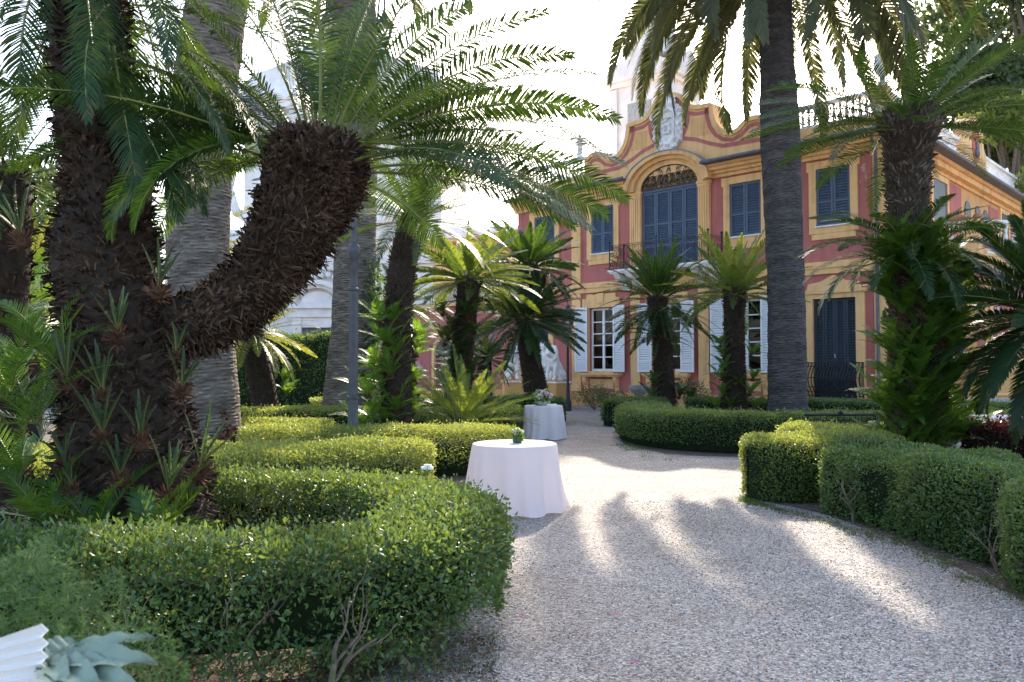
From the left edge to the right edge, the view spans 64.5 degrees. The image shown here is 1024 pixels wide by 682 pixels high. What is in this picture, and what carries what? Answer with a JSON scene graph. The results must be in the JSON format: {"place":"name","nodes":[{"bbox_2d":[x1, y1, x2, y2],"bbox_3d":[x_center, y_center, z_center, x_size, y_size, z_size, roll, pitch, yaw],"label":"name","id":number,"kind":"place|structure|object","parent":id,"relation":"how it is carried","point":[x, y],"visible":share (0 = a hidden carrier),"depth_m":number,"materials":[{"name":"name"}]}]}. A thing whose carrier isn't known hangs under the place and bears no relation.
{"place":"outdoors","nodes":[
{"label":"outdoors","id":0,"kind":"place"},
{"bbox_2d":[160,29,517,337],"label":"church","id":1,"kind":"structure","parent":0,"point":[314,303],"depth_m":56.09,"materials":[{"name":"paint"}]},
{"bbox_2d":[0,0,1023,328],"label":"sky","id":2,"kind":"structure","parent":0,"point":[566,28],"materials":[{"name":"white"}]},
{"bbox_2d":[44,397,1023,681],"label":"ground","id":3,"kind":"structure","parent":0,"point":[598,467],"depth_m":5.66,"materials":[{"name":"grey gravel"}]},
{"bbox_2d":[0,148,62,316],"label":"tree","id":4,"kind":"object","parent":3,"relation":"on","point":[47,173],"visible":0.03,"depth_m":44.95,"materials":[{"name":"green plant"}]},
{"bbox_2d":[31,193,53,315],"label":"tree","id":5,"kind":"object","parent":3,"relation":"on","point":[40,218],"visible":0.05,"depth_m":35.20,"materials":[{"name":"green plant"}]},
{"bbox_2d":[0,534,192,681],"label":"shrub","id":6,"kind":"object","parent":3,"relation":"on","point":[94,657],"visible":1,"depth_m":1.27,"materials":[{"name":"green plant"}]},
{"bbox_2d":[45,328,330,407],"bbox_3d":[-18.289,0.994,32.315,23.954,3.259,2.864,0,-2,3],"label":"hedge","id":7,"kind":"object","parent":3,"relation":"on","point":[310,374],"visible":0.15,"depth_m":31.03,"materials":[{"name":"green plant"}]},
{"bbox_2d":[4,423,524,681],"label":"garden bed","id":8,"kind":"object","parent":3,"relation":"on","point":[455,478],"visible":0.02,"depth_m":4.34,"materials":[{"name":"soil"}]},
{"bbox_2d":[0,60,63,545],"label":"cycad palm","id":9,"kind":"object","parent":8,"relation":"on","point":[16,267],"visible":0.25,"depth_m":7.12,"materials":[{"name":"green plant"}]},
{"bbox_2d":[28,211,53,443],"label":"cycad palm","id":10,"kind":"object","parent":8,"relation":"on","point":[34,372],"visible":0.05,"depth_m":15.85,"materials":[{"name":"green plant"}]},
{"bbox_2d":[28,446,55,529],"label":"hedge","id":11,"kind":"object","parent":8,"relation":"on","point":[38,464],"visible":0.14,"depth_m":7.64,"materials":[{"name":"green plant"}]},
{"bbox_2d":[29,243,58,369],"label":"cycad palm","id":12,"kind":"object","parent":8,"relation":"on","point":[39,269],"visible":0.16,"depth_m":11.96,"materials":[{"name":"green plant"}]},
{"bbox_2d":[54,412,334,439],"bbox_3d":[-5.931,1.704,15.211,5.256,0.812,1.852,0,-2,5],"label":"hedge","id":13,"kind":"object","parent":8,"relation":"on","point":[254,420],"visible":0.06,"depth_m":14.77,"materials":[{"name":"green plant"}]},
{"bbox_2d":[152,172,252,258],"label":"cycad palm","id":14,"kind":"object","parent":8,"relation":"on","point":[231,216],"visible":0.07,"depth_m":18.30,"materials":[{"name":"green plant"}]},
{"bbox_2d":[164,0,250,461],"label":"date palm","id":15,"kind":"object","parent":8,"relation":"on","point":[201,242],"visible":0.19,"depth_m":13.66,"materials":[{"name":"grey plant"}]},
{"bbox_2d":[28,431,438,502],"bbox_3d":[-3.426,1.488,9.120,5.415,0.852,2.275,1,-2,-22],"label":"hedge","id":16,"kind":"object","parent":8,"relation":"on","point":[281,450],"visible":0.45,"depth_m":9.20,"materials":[{"name":"green plant"}]},
{"bbox_2d":[0,457,518,681],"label":"hedge","id":17,"kind":"object","parent":8,"relation":"on","point":[405,549],"visible":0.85,"depth_m":4.10,"materials":[{"name":"green plant"}]},
{"bbox_2d":[421,464,432,469],"bbox_3d":[-0.701,1.042,6.723,0.100,0.038,0.075,0,-2,0],"label":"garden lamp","id":18,"kind":"object","parent":17,"relation":"on","point":[429,466],"visible":0.94,"depth_m":6.70,"materials":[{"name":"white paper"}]},
{"bbox_2d":[235,294,319,407],"bbox_3d":[-6.357,0.456,20.115,3.085,4.158,3.043,1,-2,-19],"label":"cycad palm","id":19,"kind":"object","parent":8,"relation":"on","point":[260,379],"visible":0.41,"depth_m":19.74,"materials":[{"name":"green plant"}]},
{"bbox_2d":[239,402,368,436],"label":"hedge","id":20,"kind":"object","parent":8,"relation":"on","point":[311,410],"visible":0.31,"depth_m":18.03,"materials":[{"name":"green plant"}]},
{"bbox_2d":[0,0,631,577],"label":"cycad palm","id":21,"kind":"object","parent":8,"relation":"on","point":[124,338],"visible":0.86,"depth_m":5.50,"materials":[{"name":"green plant"}]},
{"bbox_2d":[316,0,392,435],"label":"lamp post","id":22,"kind":"object","parent":8,"relation":"on","point":[353,290],"visible":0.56,"depth_m":12.56,"materials":[{"name":"grey metal"}]},
{"bbox_2d":[257,0,473,406],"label":"date palm","id":23,"kind":"object","parent":8,"relation":"on","point":[338,346],"visible":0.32,"depth_m":20.12,"materials":[{"name":"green plant"}]},
{"bbox_2d":[234,415,524,474],"bbox_3d":[-2.010,1.580,12.396,4.481,0.874,1.866,0,-2,0],"label":"hedge","id":24,"kind":"object","parent":8,"relation":"on","point":[452,457],"visible":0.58,"depth_m":11.94,"materials":[{"name":"green plant"}]},
{"bbox_2d":[330,127,507,436],"bbox_3d":[-1.781,-0.833,14.075,3.456,5.870,3.354,0,-2,0],"label":"cycad palm","id":25,"kind":"object","parent":8,"relation":"on","point":[396,332],"visible":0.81,"depth_m":13.79,"materials":[{"name":"green plant"}]},
{"bbox_2d":[359,400,523,439],"bbox_3d":[-1.336,1.722,17.522,3.970,0.842,1.866,1,-2,-29],"label":"hedge","id":26,"kind":"object","parent":8,"relation":"on","point":[515,410],"visible":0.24,"depth_m":17.27,"materials":[{"name":"green plant"}]},
{"bbox_2d":[412,343,539,439],"bbox_3d":[-0.970,1.236,15.954,3.194,2.402,3.097,1,-2,-20],"label":"cycad palm","id":27,"kind":"object","parent":8,"relation":"on","point":[460,401],"visible":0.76,"depth_m":15.78,"materials":[{"name":"green plant"}]},
{"bbox_2d":[412,221,541,405],"bbox_3d":[-1.078,-0.246,20.007,3.624,4.996,3.658,0,-2,0],"label":"cycad palm","id":28,"kind":"object","parent":8,"relation":"on","point":[462,323],"visible":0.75,"depth_m":19.73,"materials":[{"name":"green plant"}]},
{"bbox_2d":[309,392,443,406],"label":"hedge","id":29,"kind":"object","parent":3,"relation":"on","point":[315,400],"visible":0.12,"depth_m":23.79,"materials":[{"name":"green plant"}]},
{"bbox_2d":[375,257,453,411],"bbox_3d":[-3.011,0.006,21.957,2.706,4.648,2.612,-1,-2,27],"label":"cycad palm","id":30,"kind":"object","parent":3,"relation":"on","point":[416,310],"visible":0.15,"depth_m":22.02,"materials":[{"name":"green plant"}]},
{"bbox_2d":[473,329,517,398],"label":"cycad palm","id":31,"kind":"object","parent":3,"relation":"on","point":[488,346],"visible":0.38,"depth_m":25.78,"materials":[{"name":"green plant"}]},
{"bbox_2d":[501,345,522,396],"bbox_3d":[0.020,1.386,31.972,0.840,2.464,1.240,0,-2,-6],"label":"lion statue","id":32,"kind":"object","parent":3,"relation":"on","point":[514,383],"visible":0.58,"depth_m":31.54,"materials":[{"name":"white stone"}]},
{"bbox_2d":[479,392,567,421],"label":"hedge","id":33,"kind":"object","parent":3,"relation":"on","point":[558,401],"visible":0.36,"depth_m":23.19,"materials":[{"name":"green plant"}]},
{"bbox_2d":[474,218,586,394],"bbox_3d":[0.472,-0.713,24.695,3.838,6.372,4.331,0,-2,0],"label":"cycad palm","id":34,"kind":"object","parent":3,"relation":"on","point":[525,330],"visible":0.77,"depth_m":24.32,"materials":[{"name":"green plant"}]},
{"bbox_2d":[540,342,550,377],"bbox_3d":[1.263,1.324,32.926,0.991,2.650,0.774,0,-2,6],"label":"statue","id":35,"kind":"object","parent":3,"relation":"on","point":[544,360],"visible":0.06,"depth_m":32.70,"materials":[{"name":"white stone"}]},
{"bbox_2d":[545,345,571,400],"bbox_3d":[1.653,1.384,31.272,0.840,2.464,1.240,-1,-2,31],"label":"lion statue","id":36,"kind":"object","parent":3,"relation":"on","point":[557,387],"visible":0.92,"depth_m":30.98,"materials":[{"name":"white stone"}]},
{"bbox_2d":[562,303,574,410],"bbox_3d":[2.025,0.585,29.496,0.608,3.908,0.526,0,-2,0],"label":"lamp post","id":37,"kind":"object","parent":3,"relation":"on","point":[567,401],"visible":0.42,"depth_m":29.43,"materials":[{"name":"black metal"}]},
{"bbox_2d":[128,501,1023,681],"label":"fallen leaves","id":38,"kind":"object","parent":3,"relation":"on","point":[313,670],"visible":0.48,"depth_m":4.35,"materials":[{"name":"brown plant"}]},
{"bbox_2d":[570,381,614,409],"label":"shrub","id":39,"kind":"object","parent":3,"relation":"on","point":[590,401],"visible":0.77,"depth_m":29.93,"materials":[{"name":"green plant"}]},
{"bbox_2d":[592,386,629,409],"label":"shrub","id":40,"kind":"object","parent":3,"relation":"on","point":[606,395],"visible":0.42,"depth_m":26.79,"materials":[{"name":"green plant"}]},
{"bbox_2d":[269,437,1023,681],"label":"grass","id":41,"kind":"structure","parent":3,"relation":"on","point":[742,498],"depth_m":6.49,"materials":[{"name":"green plant"}]},
{"bbox_2d":[613,426,740,456],"bbox_3d":[11.910,2.256,20.687,19.221,0.001,12.503,0,-2,0],"label":"garden bed","id":42,"kind":"object","parent":3,"relation":"on","point":[688,452],"visible":0.17,"depth_m":15.14,"materials":[{"name":"soil"}]},
{"bbox_2d":[599,393,668,425],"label":"hedge","id":43,"kind":"object","parent":42,"relation":"on","point":[606,413],"visible":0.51,"depth_m":21.91,"materials":[{"name":"green plant"}]},
{"bbox_2d":[629,385,649,395],"bbox_3d":[4.146,1.943,26.452,0.680,1.000,0.680,0,-2,0],"label":"bird bath","id":44,"kind":"object","parent":42,"relation":"on","point":[636,389],"visible":0.52,"depth_m":26.22,"materials":[{"name":"grey stone"}]},
{"bbox_2d":[593,235,719,406],"bbox_3d":[4.446,-0.404,25.028,3.907,5.613,3.865,0,-2,0],"label":"cycad palm","id":45,"kind":"object","parent":42,"relation":"on","point":[655,274],"visible":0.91,"depth_m":24.72,"materials":[{"name":"green plant"}]},
{"bbox_2d":[661,225,812,410],"bbox_3d":[5.868,-0.382,21.474,4.062,5.359,3.804,0,-2,0],"label":"cycad palm","id":46,"kind":"object","parent":42,"relation":"on","point":[735,285],"visible":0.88,"depth_m":21.23,"materials":[{"name":"green plant"}]},
{"bbox_2d":[586,0,991,412],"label":"date palm","id":47,"kind":"object","parent":42,"relation":"on","point":[769,28],"visible":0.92,"depth_m":19.96,"materials":[{"name":"green plant"}]},
{"bbox_2d":[612,398,1010,452],"bbox_3d":[5.817,1.662,16.211,9.107,0.877,4.335,-1,-2,29],"label":"hedge","id":48,"kind":"object","parent":42,"relation":"on","point":[658,424],"visible":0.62,"depth_m":15.33,"materials":[{"name":"green plant"}]},
{"bbox_2d":[684,395,1011,413],"bbox_3d":[8.747,1.849,21.645,8.443,0.850,1.232,-1,-2,27],"label":"hedge","id":49,"kind":"object","parent":42,"relation":"on","point":[820,404],"visible":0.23,"depth_m":21.52,"materials":[{"name":"green plant"}]},
{"bbox_2d":[970,398,1013,401],"bbox_3d":[13.536,1.930,21.950,2.000,0.740,0.500,0,-2,0],"label":"stone bench","id":50,"kind":"object","parent":42,"relation":"on","point":[1001,399],"visible":0.04,"depth_m":21.71,"materials":[{"name":"grey stone"}]},
{"bbox_2d":[676,377,713,406],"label":"shrub","id":51,"kind":"object","parent":3,"relation":"on","point":[689,388],"visible":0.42,"depth_m":28.30,"materials":[{"name":"green plant"}]},
{"bbox_2d":[375,85,1023,406],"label":"villa","id":52,"kind":"object","parent":3,"relation":"on","point":[703,169],"visible":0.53,"depth_m":30.11,"materials":[{"name":"red paint"}]},
{"bbox_2d":[523,319,553,388],"bbox_3d":[1.177,0.584,35.471,1.750,3.110,0.192,-2,-3,44],"label":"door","id":53,"kind":"structure","parent":52,"relation":"in","point":[550,337],"depth_m":34.98,"materials":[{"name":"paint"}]},
{"bbox_2d":[529,211,559,270],"bbox_3d":[1.474,-4.385,35.400,1.780,2.620,0.330,-2,-3,44],"label":"window","id":54,"kind":"structure","parent":52,"relation":"in","point":[555,230],"depth_m":35.28,"materials":[{"name":"paint"}]},
{"bbox_2d":[576,140,582,156],"bbox_3d":[2.873,-8.267,34.485,0.381,1.019,0.298,-2,-3,44],"label":"statue","id":55,"kind":"object","parent":52,"relation":"on","point":[580,154],"visible":0.46,"depth_m":34.37,"materials":[{"name":"white stone"}]},
{"bbox_2d":[574,292,624,390],"bbox_3d":[3.627,0.032,33.062,2.560,4.000,0.500,-2,-3,44],"label":"window","id":56,"kind":"structure","parent":52,"relation":"in","point":[581,363],"depth_m":33.18,"materials":[{"name":"white paint"}]},
{"bbox_2d":[585,197,620,264],"bbox_3d":[3.750,-4.455,33.205,1.760,2.620,0.330,-2,-3,44],"label":"window","id":57,"kind":"structure","parent":52,"relation":"in","point":[597,242],"depth_m":33.12,"materials":[{"name":"paint"}]},
{"bbox_2d":[637,288,693,390],"bbox_3d":[5.892,-0.037,30.881,2.530,4.000,0.500,-2,-3,44],"label":"window","id":58,"kind":"structure","parent":52,"relation":"in","point":[644,353],"depth_m":30.33,"materials":[{"name":"white paint"}]},
{"bbox_2d":[643,182,697,263],"bbox_3d":[6.036,-4.326,30.976,2.520,3.100,0.082,-2,-3,44],"label":"window","id":59,"kind":"structure","parent":52,"relation":"in","point":[672,212],"depth_m":30.93,"materials":[{"name":"blue wood"}]},
{"bbox_2d":[710,281,767,394],"bbox_3d":[8.199,-0.108,28.658,2.560,4.000,0.500,-2,-3,44],"label":"window","id":60,"kind":"structure","parent":52,"relation":"in","point":[716,317],"depth_m":28.56,"materials":[{"name":"white paint"}]},
{"bbox_2d":[721,172,764,249],"bbox_3d":[8.311,-4.595,28.811,1.830,2.620,0.330,-2,-3,44],"label":"window","id":61,"kind":"structure","parent":52,"relation":"in","point":[743,211],"depth_m":28.81,"materials":[{"name":"paint"}]},
{"bbox_2d":[806,154,859,240],"bbox_3d":[10.561,-4.664,26.643,1.740,2.620,0.330,-2,-3,44],"label":"window","id":62,"kind":"structure","parent":52,"relation":"in","point":[841,194],"depth_m":26.59,"materials":[{"name":"paint"}]},
{"bbox_2d":[805,275,867,401],"bbox_3d":[10.438,-0.110,26.380,2.130,4.100,0.670,-2,-3,44],"label":"door","id":63,"kind":"structure","parent":52,"relation":"in","point":[837,344],"depth_m":26.43,"materials":[{"name":"paint"}]},
{"bbox_2d":[873,49,887,85],"bbox_3d":[11.811,-8.791,25.896,0.540,1.420,0.540,0,-2,0],"label":"urn","id":64,"kind":"object","parent":52,"relation":"on","point":[876,55],"visible":0.12,"depth_m":25.77,"materials":[{"name":"white stone"}]},
{"bbox_2d":[930,171,949,241],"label":"window","id":65,"kind":"structure","parent":52,"relation":"in","point":[941,184],"depth_m":29.07,"materials":[{"name":"paint"}]},
{"bbox_2d":[964,201,970,236],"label":"window","id":66,"kind":"structure","parent":52,"relation":"in","point":[967,205],"depth_m":31.52,"materials":[{"name":"grey glass"}]},
{"bbox_2d":[983,210,988,239],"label":"window","id":67,"kind":"structure","parent":52,"relation":"in","point":[985,213],"depth_m":33.35,"materials":[{"name":"grey glass"}]},
{"bbox_2d":[998,207,1009,239],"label":"window","id":68,"kind":"structure","parent":52,"relation":"in","point":[1003,214],"depth_m":35.33,"materials":[{"name":"paint"}]},
{"bbox_2d":[804,410,877,423],"bbox_3d":[5.503,1.584,13.368,1.240,0.885,0.463,0,-2,-2],"label":"garden bench","id":69,"kind":"object","parent":3,"relation":"on","point":[843,414],"visible":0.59,"depth_m":13.55,"materials":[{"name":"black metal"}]},
{"bbox_2d":[762,500,1023,599],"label":"garden bed","id":70,"kind":"object","parent":3,"relation":"on","point":[810,505],"visible":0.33,"depth_m":7.06,"materials":[{"name":"soil"}]},
{"bbox_2d":[735,424,906,503],"bbox_3d":[3.927,1.503,10.204,2.438,0.874,1.232,1,-2,-23],"label":"hedge","id":71,"kind":"object","parent":70,"relation":"on","point":[776,466],"visible":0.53,"depth_m":9.62,"materials":[{"name":"green plant"}]},
{"bbox_2d":[774,418,884,439],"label":"hedge","id":72,"kind":"object","parent":70,"relation":"on","point":[790,425],"visible":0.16,"depth_m":12.20,"materials":[{"name":"green plant"}]},
{"bbox_2d":[739,0,1023,448],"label":"cycad palm","id":73,"kind":"object","parent":70,"relation":"on","point":[911,394],"visible":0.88,"depth_m":10.70,"materials":[{"name":"green plant"}]},
{"bbox_2d":[812,431,1023,564],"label":"hedge","id":74,"kind":"object","parent":70,"relation":"on","point":[928,493],"visible":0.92,"depth_m":7.42,"materials":[{"name":"green plant"}]},
{"bbox_2d":[914,199,1023,446],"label":"cycad palm","id":75,"kind":"object","parent":70,"relation":"on","point":[1003,353],"visible":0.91,"depth_m":10.01,"materials":[{"name":"green plant"}]},
{"bbox_2d":[956,476,1023,595],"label":"hedge","id":76,"kind":"object","parent":70,"relation":"on","point":[1009,519],"visible":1,"depth_m":5.80,"materials":[{"name":"green plant"}]},
{"bbox_2d":[958,413,1023,459],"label":"hedge","id":77,"kind":"object","parent":70,"relation":"on","point":[994,433],"visible":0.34,"depth_m":10.47,"materials":[{"name":"red plant"}]},
{"bbox_2d":[914,0,1023,93],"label":"tree","id":78,"kind":"object","parent":3,"relation":"on","point":[1014,11],"visible":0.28,"depth_m":49.84,"materials":[{"name":"green plant"}]},
{"bbox_2d":[923,36,1023,178],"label":"tree","id":79,"kind":"object","parent":3,"relation":"on","point":[1009,72],"visible":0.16,"depth_m":45.49,"materials":[{"name":"green plant"}]},
{"bbox_2d":[953,89,1023,193],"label":"tree","id":80,"kind":"object","parent":3,"relation":"on","point":[1017,163],"visible":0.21,"depth_m":40.13,"materials":[{"name":"green plant"}]},
{"bbox_2d":[601,4,707,154],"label":"bell tower","id":81,"kind":"structure","parent":0,"point":[619,90],"depth_m":63.05,"materials":[{"name":"stone"}]},
{"bbox_2d":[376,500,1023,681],"bbox_3d":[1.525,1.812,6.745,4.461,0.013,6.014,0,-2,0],"label":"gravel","id":82,"kind":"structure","parent":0,"point":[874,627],"depth_m":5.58,"materials":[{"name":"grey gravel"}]},
{"bbox_3d":[0.029,1.521,9.106,0.910,0.739,0.910,0,-2,0],"label":"cocktail table","id":83,"kind":"object","parent":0,"visible":0},
{"bbox_2d":[465,439,569,517],"bbox_3d":[0.032,1.511,9.108,1.273,0.731,1.231,0,-2,0],"label":"tablecloth","id":84,"kind":"object","parent":83,"relation":"on","point":[525,477],"visible":0.86,"depth_m":8.67,"materials":[{"name":"white fabric"}]},
{"bbox_2d":[510,427,523,442],"bbox_3d":[0.054,1.055,9.131,0.175,0.181,0.193,0,-2,0],"label":"flower bowl","id":85,"kind":"object","parent":84,"relation":"on","point":[514,432],"visible":1,"depth_m":9.10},
{"bbox_3d":[0.702,1.806,18.052,0.800,0.739,0.800,0,-2,0],"label":"cocktail table","id":86,"kind":"object","parent":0,"visible":0},
{"bbox_2d":[522,405,566,439],"bbox_3d":[0.704,1.796,18.067,1.041,0.731,1.081,0,-2,0],"label":"tablecloth","id":87,"kind":"object","parent":86,"relation":"on","point":[551,422],"visible":0.91,"depth_m":17.66,"materials":[{"name":"white fabric"}]},
{"bbox_2d":[532,388,554,405],"bbox_3d":[0.697,1.309,18.106,0.541,0.561,0.622,0,-2,13],"label":"flower bowl","id":88,"kind":"object","parent":87,"relation":"on","point":[545,394],"visible":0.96,"depth_m":17.95,"materials":[{"name":"white plant"}]},
{"bbox_3d":[8.685,1.671,13.954,1.620,0.748,0.760,0,-2,0],"label":"buffet table","id":89,"kind":"object","parent":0,"visible":0},
{"bbox_2d":[954,415,1022,449],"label":"tablecloth","id":90,"kind":"object","parent":89,"relation":"on","point":[993,418],"visible":0.03,"depth_m":13.88,"materials":[{"name":"white fabric"}]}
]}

